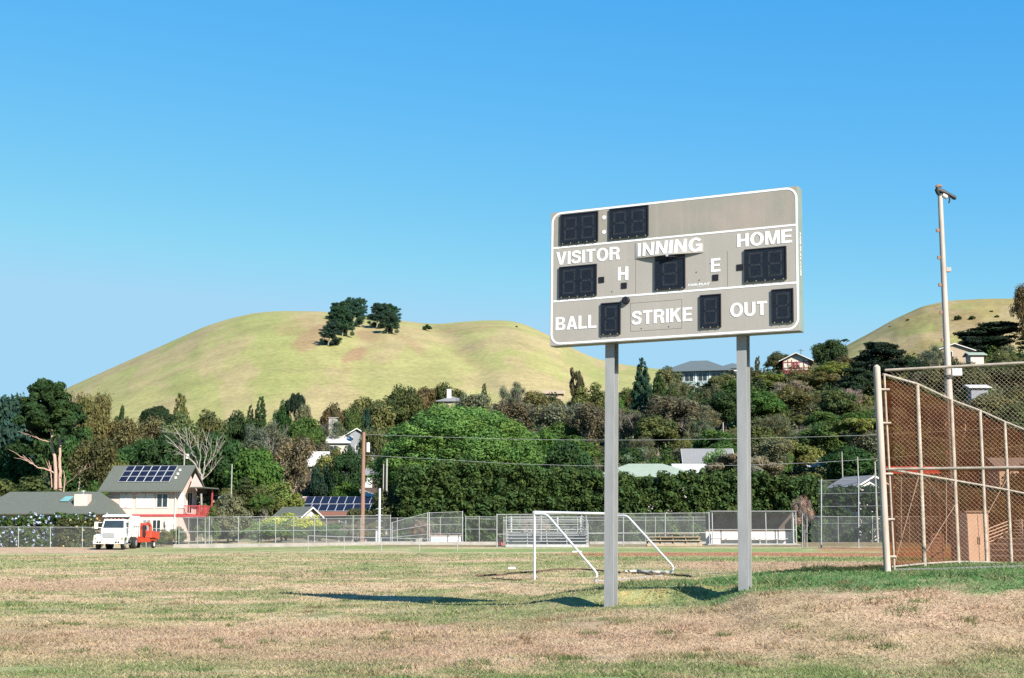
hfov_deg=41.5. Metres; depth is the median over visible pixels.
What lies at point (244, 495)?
shrub
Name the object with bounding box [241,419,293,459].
tree
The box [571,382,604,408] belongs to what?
shrub
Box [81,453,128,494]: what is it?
shrub
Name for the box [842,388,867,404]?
tree
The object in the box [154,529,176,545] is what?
shrub
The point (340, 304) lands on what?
cypress tree
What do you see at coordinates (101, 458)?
eucalyptus tree
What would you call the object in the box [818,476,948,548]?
chain link fence
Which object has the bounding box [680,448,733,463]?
house
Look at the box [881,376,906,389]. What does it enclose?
shrub
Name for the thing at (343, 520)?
window
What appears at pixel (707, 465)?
power line
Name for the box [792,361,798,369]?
window
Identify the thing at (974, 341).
cypress tree
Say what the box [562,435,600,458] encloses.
tree
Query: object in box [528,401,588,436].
eucalyptus tree
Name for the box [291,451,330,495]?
house
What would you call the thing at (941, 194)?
light pole
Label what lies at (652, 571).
rolled net
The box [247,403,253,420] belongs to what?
conifer tree
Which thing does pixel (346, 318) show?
cypress tree
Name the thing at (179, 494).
window
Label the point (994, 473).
house
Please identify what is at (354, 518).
eucalyptus tree
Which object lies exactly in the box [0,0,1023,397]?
sky
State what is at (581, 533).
chain link fence
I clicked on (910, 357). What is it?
shrub
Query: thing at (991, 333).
cypress tree
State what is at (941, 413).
eucalyptus tree
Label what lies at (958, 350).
house
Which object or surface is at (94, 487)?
shrub
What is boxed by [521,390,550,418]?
tree
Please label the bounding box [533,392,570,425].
shrub
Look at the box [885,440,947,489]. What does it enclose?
tree
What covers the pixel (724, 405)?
tree
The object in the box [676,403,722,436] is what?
tree
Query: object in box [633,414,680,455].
tree
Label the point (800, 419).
shrub
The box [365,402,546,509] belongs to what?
tree
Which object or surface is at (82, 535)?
chain link fence
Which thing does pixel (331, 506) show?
house
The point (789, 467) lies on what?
tree
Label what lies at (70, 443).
tree
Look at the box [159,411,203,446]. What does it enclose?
tree
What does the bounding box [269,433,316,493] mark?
eucalyptus tree
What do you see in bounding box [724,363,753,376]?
house
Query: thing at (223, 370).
hill
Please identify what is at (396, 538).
chain link fence
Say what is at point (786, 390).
shrub
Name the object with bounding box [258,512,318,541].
shrub
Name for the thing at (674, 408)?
eucalyptus tree
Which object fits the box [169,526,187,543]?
shrub
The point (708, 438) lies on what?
tree
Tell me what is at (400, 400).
tree
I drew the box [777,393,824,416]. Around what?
eucalyptus tree
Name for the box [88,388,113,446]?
eucalyptus tree
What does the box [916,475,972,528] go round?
shrub
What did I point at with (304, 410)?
eucalyptus tree
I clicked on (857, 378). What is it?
tree
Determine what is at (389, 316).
cypress tree
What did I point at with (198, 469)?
dead tree
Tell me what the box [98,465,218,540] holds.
house
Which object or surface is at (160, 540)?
shrub
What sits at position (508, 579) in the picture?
ground rope
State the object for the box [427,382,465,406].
tree
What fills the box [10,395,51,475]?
tree
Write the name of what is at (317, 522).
shrub
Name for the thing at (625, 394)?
tree
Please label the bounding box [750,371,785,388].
shrub
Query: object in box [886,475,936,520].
tree
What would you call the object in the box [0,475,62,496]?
shrub
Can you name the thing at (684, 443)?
shrub
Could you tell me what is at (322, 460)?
shrub
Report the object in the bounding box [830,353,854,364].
shrub
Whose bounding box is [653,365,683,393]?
tree
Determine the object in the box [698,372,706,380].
window
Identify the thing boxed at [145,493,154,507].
window
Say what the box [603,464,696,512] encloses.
house
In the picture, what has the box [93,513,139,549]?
dump truck
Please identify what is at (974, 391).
house
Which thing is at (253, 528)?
shrub
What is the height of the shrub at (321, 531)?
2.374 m
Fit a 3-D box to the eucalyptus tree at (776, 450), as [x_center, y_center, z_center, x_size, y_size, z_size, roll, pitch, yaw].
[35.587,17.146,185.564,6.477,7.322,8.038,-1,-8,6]
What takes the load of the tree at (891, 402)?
on the ground at (638, 595)
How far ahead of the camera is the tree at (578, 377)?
305.74 m
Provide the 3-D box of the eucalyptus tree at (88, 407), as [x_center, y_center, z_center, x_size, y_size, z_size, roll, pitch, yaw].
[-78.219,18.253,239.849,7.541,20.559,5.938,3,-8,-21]
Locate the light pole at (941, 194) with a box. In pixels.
[935,184,961,560]
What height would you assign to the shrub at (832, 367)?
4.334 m
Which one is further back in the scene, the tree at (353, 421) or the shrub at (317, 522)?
the tree at (353, 421)
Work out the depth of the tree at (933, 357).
275.53 m
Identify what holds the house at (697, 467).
on the ground at (638, 595)
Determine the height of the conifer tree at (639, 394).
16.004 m
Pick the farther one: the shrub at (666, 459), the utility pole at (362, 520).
the shrub at (666, 459)
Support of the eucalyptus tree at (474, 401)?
on the ground at (638, 595)
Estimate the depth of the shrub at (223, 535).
144.35 m
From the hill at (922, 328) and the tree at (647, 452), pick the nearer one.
the tree at (647, 452)
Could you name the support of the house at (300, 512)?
on the ground at (638, 595)
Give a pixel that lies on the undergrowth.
(695, 394)
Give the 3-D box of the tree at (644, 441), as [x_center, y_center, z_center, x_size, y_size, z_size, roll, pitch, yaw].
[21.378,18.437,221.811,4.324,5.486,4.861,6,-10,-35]
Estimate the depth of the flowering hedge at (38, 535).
121.35 m
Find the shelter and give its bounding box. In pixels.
[885,466,941,549]
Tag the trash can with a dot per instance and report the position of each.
(500, 542)
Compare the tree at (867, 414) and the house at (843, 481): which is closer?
the house at (843, 481)
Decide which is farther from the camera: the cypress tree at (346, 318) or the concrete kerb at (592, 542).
the cypress tree at (346, 318)
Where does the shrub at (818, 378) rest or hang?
on the ground at (638, 595)
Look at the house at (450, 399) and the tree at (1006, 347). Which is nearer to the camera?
the house at (450, 399)
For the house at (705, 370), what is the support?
on the ground at (638, 595)
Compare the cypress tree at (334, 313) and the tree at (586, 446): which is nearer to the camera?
the tree at (586, 446)
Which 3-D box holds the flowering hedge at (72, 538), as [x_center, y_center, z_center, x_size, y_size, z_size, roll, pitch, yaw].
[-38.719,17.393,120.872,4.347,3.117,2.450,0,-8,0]
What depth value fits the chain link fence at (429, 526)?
120.76 m
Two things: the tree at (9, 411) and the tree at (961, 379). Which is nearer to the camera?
the tree at (9, 411)
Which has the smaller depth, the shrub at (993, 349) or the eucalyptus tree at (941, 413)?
the eucalyptus tree at (941, 413)
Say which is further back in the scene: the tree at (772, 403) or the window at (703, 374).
the window at (703, 374)
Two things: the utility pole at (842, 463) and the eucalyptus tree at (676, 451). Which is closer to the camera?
the utility pole at (842, 463)
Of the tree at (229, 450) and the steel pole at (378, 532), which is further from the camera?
the tree at (229, 450)
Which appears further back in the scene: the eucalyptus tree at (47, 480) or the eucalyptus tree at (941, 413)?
the eucalyptus tree at (941, 413)
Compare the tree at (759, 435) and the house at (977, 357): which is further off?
the house at (977, 357)
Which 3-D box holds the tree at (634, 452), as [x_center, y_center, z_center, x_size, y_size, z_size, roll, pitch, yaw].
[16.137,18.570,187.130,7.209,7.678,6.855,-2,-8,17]
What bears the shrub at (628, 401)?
on the ground at (638, 595)
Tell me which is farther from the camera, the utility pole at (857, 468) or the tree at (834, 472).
the tree at (834, 472)
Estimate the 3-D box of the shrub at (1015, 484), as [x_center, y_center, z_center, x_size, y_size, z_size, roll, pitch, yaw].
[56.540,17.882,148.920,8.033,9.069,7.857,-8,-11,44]
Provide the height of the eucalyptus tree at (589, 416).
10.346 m
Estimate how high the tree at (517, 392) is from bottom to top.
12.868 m
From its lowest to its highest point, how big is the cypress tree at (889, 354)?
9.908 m
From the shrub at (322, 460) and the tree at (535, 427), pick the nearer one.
the shrub at (322, 460)
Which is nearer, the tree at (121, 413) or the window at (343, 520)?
the window at (343, 520)
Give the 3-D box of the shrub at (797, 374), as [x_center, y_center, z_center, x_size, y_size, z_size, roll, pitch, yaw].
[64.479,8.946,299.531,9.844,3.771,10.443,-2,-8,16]
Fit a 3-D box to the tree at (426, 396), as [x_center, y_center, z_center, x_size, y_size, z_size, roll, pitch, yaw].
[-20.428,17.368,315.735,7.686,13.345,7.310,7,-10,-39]
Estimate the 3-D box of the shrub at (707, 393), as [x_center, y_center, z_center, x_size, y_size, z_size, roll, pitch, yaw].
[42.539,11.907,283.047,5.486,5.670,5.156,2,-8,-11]
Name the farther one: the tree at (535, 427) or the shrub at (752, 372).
the shrub at (752, 372)
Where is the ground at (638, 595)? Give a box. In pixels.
[0,355,1023,677]
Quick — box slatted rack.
[930,533,944,563]
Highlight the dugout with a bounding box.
[705,511,800,544]
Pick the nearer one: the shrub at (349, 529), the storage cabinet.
the storage cabinet
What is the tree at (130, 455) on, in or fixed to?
on the ground at (638, 595)
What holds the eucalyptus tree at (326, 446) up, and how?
on the ground at (638, 595)
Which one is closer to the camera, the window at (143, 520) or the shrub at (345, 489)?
the window at (143, 520)
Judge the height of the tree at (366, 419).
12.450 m
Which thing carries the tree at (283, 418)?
on the ground at (638, 595)
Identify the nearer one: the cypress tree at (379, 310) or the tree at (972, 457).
the tree at (972, 457)
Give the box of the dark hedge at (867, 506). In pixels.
[819,483,1023,542]
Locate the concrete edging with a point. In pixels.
(982, 567)
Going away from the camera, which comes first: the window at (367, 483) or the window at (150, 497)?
the window at (150, 497)
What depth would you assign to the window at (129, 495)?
133.23 m
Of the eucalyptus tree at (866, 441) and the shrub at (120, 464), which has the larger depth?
the eucalyptus tree at (866, 441)
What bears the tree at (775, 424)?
on the ground at (638, 595)
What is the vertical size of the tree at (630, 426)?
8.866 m
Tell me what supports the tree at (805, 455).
on the ground at (638, 595)
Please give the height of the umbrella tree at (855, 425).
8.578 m
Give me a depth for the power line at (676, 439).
138.57 m
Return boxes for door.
[187,492,192,513]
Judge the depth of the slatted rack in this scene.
35.56 m
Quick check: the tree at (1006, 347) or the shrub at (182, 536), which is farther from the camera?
the tree at (1006, 347)
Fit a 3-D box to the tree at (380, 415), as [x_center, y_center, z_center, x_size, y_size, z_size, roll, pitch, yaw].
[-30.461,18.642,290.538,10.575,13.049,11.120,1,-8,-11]
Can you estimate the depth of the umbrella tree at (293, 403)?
271.87 m
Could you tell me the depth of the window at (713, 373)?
318.89 m
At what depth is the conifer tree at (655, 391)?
262.81 m
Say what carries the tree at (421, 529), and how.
on the ground at (638, 595)
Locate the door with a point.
(189, 494)
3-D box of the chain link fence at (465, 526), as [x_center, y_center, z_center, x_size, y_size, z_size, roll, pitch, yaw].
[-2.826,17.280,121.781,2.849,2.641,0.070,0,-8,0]
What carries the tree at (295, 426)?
on the ground at (638, 595)
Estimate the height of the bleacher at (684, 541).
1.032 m
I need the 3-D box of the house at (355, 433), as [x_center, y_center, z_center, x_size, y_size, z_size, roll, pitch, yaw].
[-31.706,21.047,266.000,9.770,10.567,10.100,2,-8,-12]
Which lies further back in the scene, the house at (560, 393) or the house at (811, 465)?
the house at (560, 393)
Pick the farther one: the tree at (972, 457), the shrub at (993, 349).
the shrub at (993, 349)
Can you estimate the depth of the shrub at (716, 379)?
305.97 m
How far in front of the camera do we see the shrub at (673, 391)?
283.56 m
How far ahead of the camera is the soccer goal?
41.10 m
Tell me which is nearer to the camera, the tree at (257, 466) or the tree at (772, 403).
the tree at (257, 466)
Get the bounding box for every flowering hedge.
[0,512,95,546]
[54,516,103,546]
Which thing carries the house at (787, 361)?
on the ground at (638, 595)
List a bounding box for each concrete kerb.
[174,542,497,547]
[590,541,705,543]
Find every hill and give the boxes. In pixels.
[64,311,658,450]
[809,298,1023,367]
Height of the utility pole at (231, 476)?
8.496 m
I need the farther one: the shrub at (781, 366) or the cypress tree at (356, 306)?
the cypress tree at (356, 306)
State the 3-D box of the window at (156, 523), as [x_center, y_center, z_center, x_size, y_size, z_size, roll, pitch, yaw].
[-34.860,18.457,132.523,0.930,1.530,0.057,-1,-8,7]
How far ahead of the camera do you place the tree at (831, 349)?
340.46 m
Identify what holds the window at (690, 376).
in the house at (705, 370)
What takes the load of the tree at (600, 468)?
on the ground at (638, 595)
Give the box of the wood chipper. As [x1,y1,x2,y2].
[137,522,158,547]
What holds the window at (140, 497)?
in the house at (160, 496)
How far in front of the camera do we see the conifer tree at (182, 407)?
258.28 m
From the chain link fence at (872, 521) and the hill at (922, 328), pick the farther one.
the hill at (922, 328)
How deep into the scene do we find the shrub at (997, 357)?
296.96 m
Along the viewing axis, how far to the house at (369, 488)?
195.26 m
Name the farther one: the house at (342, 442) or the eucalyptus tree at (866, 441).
the house at (342, 442)
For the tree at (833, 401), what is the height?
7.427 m
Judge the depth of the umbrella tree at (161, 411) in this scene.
253.98 m
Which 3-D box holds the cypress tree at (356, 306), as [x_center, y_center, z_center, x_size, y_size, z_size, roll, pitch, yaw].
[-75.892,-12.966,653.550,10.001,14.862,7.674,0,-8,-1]
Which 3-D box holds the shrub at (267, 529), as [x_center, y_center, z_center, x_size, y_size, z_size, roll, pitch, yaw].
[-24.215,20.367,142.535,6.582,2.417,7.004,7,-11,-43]
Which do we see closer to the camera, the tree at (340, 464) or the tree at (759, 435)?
the tree at (340, 464)
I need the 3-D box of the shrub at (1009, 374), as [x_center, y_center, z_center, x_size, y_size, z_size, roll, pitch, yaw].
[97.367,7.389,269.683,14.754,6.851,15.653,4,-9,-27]
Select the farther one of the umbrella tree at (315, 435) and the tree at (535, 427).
the tree at (535, 427)
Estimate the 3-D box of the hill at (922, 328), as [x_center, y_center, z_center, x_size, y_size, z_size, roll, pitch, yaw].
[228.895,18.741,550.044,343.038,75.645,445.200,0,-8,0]
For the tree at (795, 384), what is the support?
on the ground at (638, 595)
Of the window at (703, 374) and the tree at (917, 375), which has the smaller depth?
the tree at (917, 375)
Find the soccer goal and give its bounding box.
[533,511,673,581]
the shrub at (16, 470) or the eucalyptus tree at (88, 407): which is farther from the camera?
the eucalyptus tree at (88, 407)
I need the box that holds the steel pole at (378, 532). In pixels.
[376,488,382,541]
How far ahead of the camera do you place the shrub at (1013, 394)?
251.27 m
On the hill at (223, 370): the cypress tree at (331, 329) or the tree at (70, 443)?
the cypress tree at (331, 329)
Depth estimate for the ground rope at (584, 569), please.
45.64 m
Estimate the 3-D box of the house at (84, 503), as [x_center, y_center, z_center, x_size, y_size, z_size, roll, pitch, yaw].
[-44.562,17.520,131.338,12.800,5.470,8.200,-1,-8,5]
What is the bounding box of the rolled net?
[625,569,670,573]
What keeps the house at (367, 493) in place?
on the ground at (638, 595)
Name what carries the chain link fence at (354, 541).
on the ground at (638, 595)
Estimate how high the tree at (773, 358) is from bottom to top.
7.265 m
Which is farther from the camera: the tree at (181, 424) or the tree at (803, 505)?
the tree at (181, 424)
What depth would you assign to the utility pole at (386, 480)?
157.22 m
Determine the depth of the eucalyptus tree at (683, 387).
292.82 m
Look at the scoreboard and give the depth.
23.26 m
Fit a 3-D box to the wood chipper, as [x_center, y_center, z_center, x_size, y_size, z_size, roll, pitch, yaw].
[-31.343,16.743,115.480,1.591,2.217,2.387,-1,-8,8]
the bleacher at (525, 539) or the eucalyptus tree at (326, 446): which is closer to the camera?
the bleacher at (525, 539)
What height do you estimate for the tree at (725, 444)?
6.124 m
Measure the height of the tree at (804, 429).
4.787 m
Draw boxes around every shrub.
[0,438,45,491]
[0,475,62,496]
[71,479,108,497]
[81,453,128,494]
[140,536,167,546]
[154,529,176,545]
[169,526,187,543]
[192,503,220,543]
[208,493,253,542]
[210,526,253,541]
[214,477,281,521]
[239,519,277,541]
[248,521,312,541]
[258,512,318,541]
[268,480,305,512]
[292,522,346,540]
[303,514,324,540]
[305,462,338,496]
[310,446,342,479]
[327,521,359,540]
[331,481,360,495]
[354,522,385,540]
[365,484,403,540]
[422,325,431,329]
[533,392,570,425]
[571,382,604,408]
[601,397,627,422]
[625,386,644,408]
[648,448,679,465]
[659,384,686,398]
[666,437,692,451]
[702,446,735,490]
[703,373,733,388]
[703,383,724,400]
[720,379,756,393]
[735,367,763,378]
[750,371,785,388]
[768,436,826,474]
[775,383,803,396]
[776,362,782,373]
[783,370,812,381]
[790,414,807,428]
[801,371,842,386]
[812,361,851,375]
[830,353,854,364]
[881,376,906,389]
[901,354,915,363]
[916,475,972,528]
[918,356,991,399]
[959,488,1023,542]
[978,360,1023,387]
[984,345,997,356]
[989,350,1017,362]
[996,464,1023,506]
[1004,389,1023,402]
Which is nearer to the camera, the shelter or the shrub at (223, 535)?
the shelter
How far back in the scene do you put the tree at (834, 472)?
175.38 m
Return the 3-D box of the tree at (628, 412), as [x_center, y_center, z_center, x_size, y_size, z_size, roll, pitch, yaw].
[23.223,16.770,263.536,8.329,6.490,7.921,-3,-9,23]
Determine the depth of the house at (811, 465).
203.71 m
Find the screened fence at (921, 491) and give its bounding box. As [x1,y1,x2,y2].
[882,373,1023,567]
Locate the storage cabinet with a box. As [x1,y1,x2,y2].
[959,511,989,560]
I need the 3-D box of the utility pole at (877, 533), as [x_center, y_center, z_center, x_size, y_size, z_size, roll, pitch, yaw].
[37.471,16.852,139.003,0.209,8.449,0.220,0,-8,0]
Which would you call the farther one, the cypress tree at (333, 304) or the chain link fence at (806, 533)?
the cypress tree at (333, 304)
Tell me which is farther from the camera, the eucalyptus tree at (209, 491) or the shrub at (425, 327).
the shrub at (425, 327)
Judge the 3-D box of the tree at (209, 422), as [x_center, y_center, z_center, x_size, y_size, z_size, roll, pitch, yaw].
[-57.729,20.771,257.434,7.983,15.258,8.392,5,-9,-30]
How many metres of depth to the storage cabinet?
45.54 m
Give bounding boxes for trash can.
[497,539,503,545]
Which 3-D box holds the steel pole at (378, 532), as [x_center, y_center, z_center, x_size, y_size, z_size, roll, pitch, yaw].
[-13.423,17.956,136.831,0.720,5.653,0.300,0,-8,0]
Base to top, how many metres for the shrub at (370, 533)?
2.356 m
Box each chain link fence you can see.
[18,527,176,547]
[178,515,390,543]
[178,517,216,543]
[259,517,463,542]
[322,536,457,550]
[391,511,462,541]
[465,516,479,541]
[496,513,709,546]
[503,517,655,541]
[800,511,820,546]
[817,516,941,542]
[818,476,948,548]
[873,361,1023,571]
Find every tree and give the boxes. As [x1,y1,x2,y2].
[0,392,34,464]
[5,378,89,491]
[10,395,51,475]
[43,426,94,491]
[43,475,52,488]
[52,388,95,437]
[65,435,119,492]
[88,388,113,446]
[107,414,164,450]
[114,404,125,461]
[115,437,158,465]
[138,405,175,429]
[139,431,202,470]
[158,425,224,539]
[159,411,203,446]
[173,393,190,422]
[194,430,244,492]
[195,409,229,448]
[197,480,218,504]
[224,409,257,450]
[224,446,285,493]
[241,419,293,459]
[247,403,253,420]
[249,494,275,540]
[253,396,269,443]
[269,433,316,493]
[271,399,292,456]
[285,392,305,416]
[285,416,326,442]
[291,428,325,450]
[293,401,312,421]
[314,438,331,454]
[318,321,342,345]
[319,402,347,435]
[320,418,350,443]
[322,306,341,332]
[325,302,340,318]
[328,446,366,488]
[334,305,354,336]
[336,301,350,322]
[340,406,361,434]
[345,297,353,314]
[346,507,367,540]
[349,297,364,326]
[349,396,396,439]
[357,425,387,470]
[358,406,371,456]
[360,298,368,317]
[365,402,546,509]
[366,303,379,319]
[367,303,388,328]
[377,309,399,333]
[382,383,423,429]
[388,306,401,325]
[409,519,434,540]
[413,386,435,412]
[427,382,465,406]
[450,391,495,414]
[481,383,487,397]
[491,400,536,430]
[498,381,525,403]
[517,515,550,531]
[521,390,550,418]
[525,422,542,429]
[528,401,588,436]
[534,429,562,466]
[540,439,597,477]
[541,421,581,439]
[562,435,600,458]
[565,402,604,443]
[567,367,584,406]
[593,458,604,470]
[599,405,642,447]
[600,446,649,471]
[618,387,633,406]
[618,409,647,439]
[618,445,661,465]
[628,435,656,454]
[629,358,652,413]
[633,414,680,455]
[637,393,710,447]
[648,374,668,405]
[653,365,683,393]
[665,381,691,397]
[668,447,692,463]
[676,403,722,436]
[678,418,714,437]
[692,428,734,448]
[697,388,755,430]
[704,452,784,473]
[707,440,736,452]
[731,426,776,447]
[750,391,787,418]
[751,412,792,436]
[751,437,793,478]
[754,356,760,371]
[761,451,794,474]
[763,351,789,370]
[773,379,814,391]
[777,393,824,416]
[791,494,814,542]
[795,425,814,442]
[797,419,854,455]
[805,410,838,427]
[810,339,847,365]
[819,387,858,415]
[819,445,877,482]
[826,411,873,431]
[829,418,901,448]
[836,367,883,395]
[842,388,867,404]
[845,428,909,476]
[849,341,910,380]
[870,406,906,430]
[882,383,945,430]
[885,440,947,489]
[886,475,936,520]
[906,342,943,377]
[913,372,923,382]
[922,402,977,447]
[947,433,1023,489]
[952,321,1023,355]
[954,388,991,404]
[957,336,989,352]
[960,391,1023,434]
[990,404,1023,444]
[998,344,1016,354]
[1008,283,1023,339]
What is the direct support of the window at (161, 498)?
in the house at (160, 496)
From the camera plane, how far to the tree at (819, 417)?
229.99 m
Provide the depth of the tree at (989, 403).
220.17 m
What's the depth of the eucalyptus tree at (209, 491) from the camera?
208.28 m
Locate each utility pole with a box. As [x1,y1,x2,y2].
[231,464,232,493]
[360,432,369,540]
[385,459,387,534]
[841,452,842,477]
[857,457,858,477]
[874,462,878,541]
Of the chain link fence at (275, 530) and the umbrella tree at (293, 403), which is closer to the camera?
the chain link fence at (275, 530)
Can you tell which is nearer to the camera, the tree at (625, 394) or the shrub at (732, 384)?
the shrub at (732, 384)
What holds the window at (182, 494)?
in the house at (160, 496)
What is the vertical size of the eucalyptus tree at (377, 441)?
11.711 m
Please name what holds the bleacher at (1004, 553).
on the ground at (638, 595)
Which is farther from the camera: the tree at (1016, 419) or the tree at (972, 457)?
the tree at (1016, 419)
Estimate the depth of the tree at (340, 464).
186.04 m
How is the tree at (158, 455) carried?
on the ground at (638, 595)
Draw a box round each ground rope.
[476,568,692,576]
[492,578,521,580]
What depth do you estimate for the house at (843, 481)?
149.71 m
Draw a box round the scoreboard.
[550,186,803,606]
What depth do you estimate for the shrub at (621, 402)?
279.40 m
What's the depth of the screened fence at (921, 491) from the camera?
28.33 m
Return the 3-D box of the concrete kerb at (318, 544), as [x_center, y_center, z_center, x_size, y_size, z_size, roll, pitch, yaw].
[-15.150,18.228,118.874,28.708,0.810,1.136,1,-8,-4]
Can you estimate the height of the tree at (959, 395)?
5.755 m
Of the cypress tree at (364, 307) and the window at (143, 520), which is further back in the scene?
the cypress tree at (364, 307)
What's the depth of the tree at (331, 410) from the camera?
267.56 m
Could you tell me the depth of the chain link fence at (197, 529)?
129.03 m
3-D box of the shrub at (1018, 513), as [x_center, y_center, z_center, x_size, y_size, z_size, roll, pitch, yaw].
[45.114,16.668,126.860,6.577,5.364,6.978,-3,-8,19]
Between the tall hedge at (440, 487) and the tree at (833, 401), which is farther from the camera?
the tree at (833, 401)
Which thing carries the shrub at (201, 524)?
on the ground at (638, 595)
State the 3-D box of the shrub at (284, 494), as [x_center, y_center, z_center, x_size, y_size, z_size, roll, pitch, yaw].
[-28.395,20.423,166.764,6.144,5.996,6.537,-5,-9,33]
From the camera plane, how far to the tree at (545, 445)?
203.45 m
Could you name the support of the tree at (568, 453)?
on the ground at (638, 595)
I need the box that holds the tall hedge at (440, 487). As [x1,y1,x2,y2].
[394,454,828,541]
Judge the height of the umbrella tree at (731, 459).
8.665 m
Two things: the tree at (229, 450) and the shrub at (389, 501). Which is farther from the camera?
the tree at (229, 450)
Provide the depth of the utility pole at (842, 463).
164.44 m
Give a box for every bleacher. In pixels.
[506,516,588,546]
[645,533,701,545]
[989,519,1023,562]
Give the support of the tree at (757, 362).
on the ground at (638, 595)
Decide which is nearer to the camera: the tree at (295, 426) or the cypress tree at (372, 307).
the tree at (295, 426)
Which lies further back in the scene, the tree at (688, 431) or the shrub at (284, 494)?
the tree at (688, 431)
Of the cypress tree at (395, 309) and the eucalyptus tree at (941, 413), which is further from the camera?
the cypress tree at (395, 309)
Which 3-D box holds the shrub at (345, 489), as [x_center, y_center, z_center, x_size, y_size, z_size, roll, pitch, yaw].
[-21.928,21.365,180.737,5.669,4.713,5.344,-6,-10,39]
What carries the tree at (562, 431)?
on the ground at (638, 595)
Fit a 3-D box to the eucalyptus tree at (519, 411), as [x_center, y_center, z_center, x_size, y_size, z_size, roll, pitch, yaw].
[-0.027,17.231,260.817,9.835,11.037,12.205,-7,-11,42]
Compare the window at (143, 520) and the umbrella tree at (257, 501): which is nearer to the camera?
the window at (143, 520)
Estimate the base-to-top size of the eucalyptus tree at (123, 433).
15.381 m
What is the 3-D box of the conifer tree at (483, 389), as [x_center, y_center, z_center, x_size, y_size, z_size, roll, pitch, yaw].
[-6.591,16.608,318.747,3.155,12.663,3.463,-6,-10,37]
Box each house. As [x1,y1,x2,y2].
[0,490,125,545]
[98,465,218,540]
[267,496,384,527]
[272,507,323,518]
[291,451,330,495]
[325,436,352,452]
[327,417,375,459]
[341,468,381,493]
[360,489,375,500]
[436,389,462,407]
[543,390,564,403]
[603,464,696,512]
[668,360,735,394]
[671,464,706,474]
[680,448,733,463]
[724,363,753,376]
[778,353,813,375]
[801,461,824,466]
[827,475,893,540]
[929,343,975,365]
[960,385,991,401]
[962,352,986,367]
[979,458,1023,491]
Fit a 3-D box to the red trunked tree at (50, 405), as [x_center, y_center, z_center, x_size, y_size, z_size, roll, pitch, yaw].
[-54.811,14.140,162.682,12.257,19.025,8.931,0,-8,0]
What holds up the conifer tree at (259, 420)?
on the ground at (638, 595)
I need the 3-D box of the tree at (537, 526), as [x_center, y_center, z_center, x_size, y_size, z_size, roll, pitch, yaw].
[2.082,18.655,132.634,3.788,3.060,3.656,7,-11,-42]
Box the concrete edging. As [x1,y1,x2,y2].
[893,565,1023,570]
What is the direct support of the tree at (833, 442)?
on the ground at (638, 595)
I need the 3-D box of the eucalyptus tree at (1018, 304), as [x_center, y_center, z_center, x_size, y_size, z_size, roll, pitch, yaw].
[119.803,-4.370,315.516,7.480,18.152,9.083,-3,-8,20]
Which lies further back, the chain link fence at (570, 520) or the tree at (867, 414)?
the tree at (867, 414)
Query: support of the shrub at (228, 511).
on the ground at (638, 595)
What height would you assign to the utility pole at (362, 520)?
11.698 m
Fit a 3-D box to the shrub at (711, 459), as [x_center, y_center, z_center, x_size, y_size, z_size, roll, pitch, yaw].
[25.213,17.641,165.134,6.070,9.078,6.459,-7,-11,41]
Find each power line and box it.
[367,427,1014,439]
[368,445,1021,465]
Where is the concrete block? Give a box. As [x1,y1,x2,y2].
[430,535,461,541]
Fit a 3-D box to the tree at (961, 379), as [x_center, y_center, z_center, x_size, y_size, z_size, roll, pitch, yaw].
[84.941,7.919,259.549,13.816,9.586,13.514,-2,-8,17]
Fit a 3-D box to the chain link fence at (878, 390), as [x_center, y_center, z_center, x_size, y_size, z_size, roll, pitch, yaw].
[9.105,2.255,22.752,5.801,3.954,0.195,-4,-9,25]
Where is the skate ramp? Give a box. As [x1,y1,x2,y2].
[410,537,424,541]
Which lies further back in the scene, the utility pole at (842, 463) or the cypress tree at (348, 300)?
the cypress tree at (348, 300)
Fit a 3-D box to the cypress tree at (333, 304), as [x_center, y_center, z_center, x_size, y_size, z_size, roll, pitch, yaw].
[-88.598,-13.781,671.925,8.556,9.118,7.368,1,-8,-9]
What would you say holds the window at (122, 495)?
in the house at (160, 496)
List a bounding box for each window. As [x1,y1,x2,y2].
[119,493,126,507]
[125,493,132,507]
[136,493,145,507]
[142,519,151,530]
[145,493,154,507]
[152,519,160,531]
[156,493,168,507]
[178,493,180,507]
[181,493,183,507]
[339,519,348,525]
[365,477,371,487]
[684,373,693,381]
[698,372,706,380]
[712,372,720,375]
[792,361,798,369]
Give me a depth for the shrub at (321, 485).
186.08 m
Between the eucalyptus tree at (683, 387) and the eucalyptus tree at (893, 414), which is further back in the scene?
the eucalyptus tree at (683, 387)
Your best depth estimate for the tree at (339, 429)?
260.99 m
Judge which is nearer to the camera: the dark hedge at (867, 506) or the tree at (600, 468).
the dark hedge at (867, 506)
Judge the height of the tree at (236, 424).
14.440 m

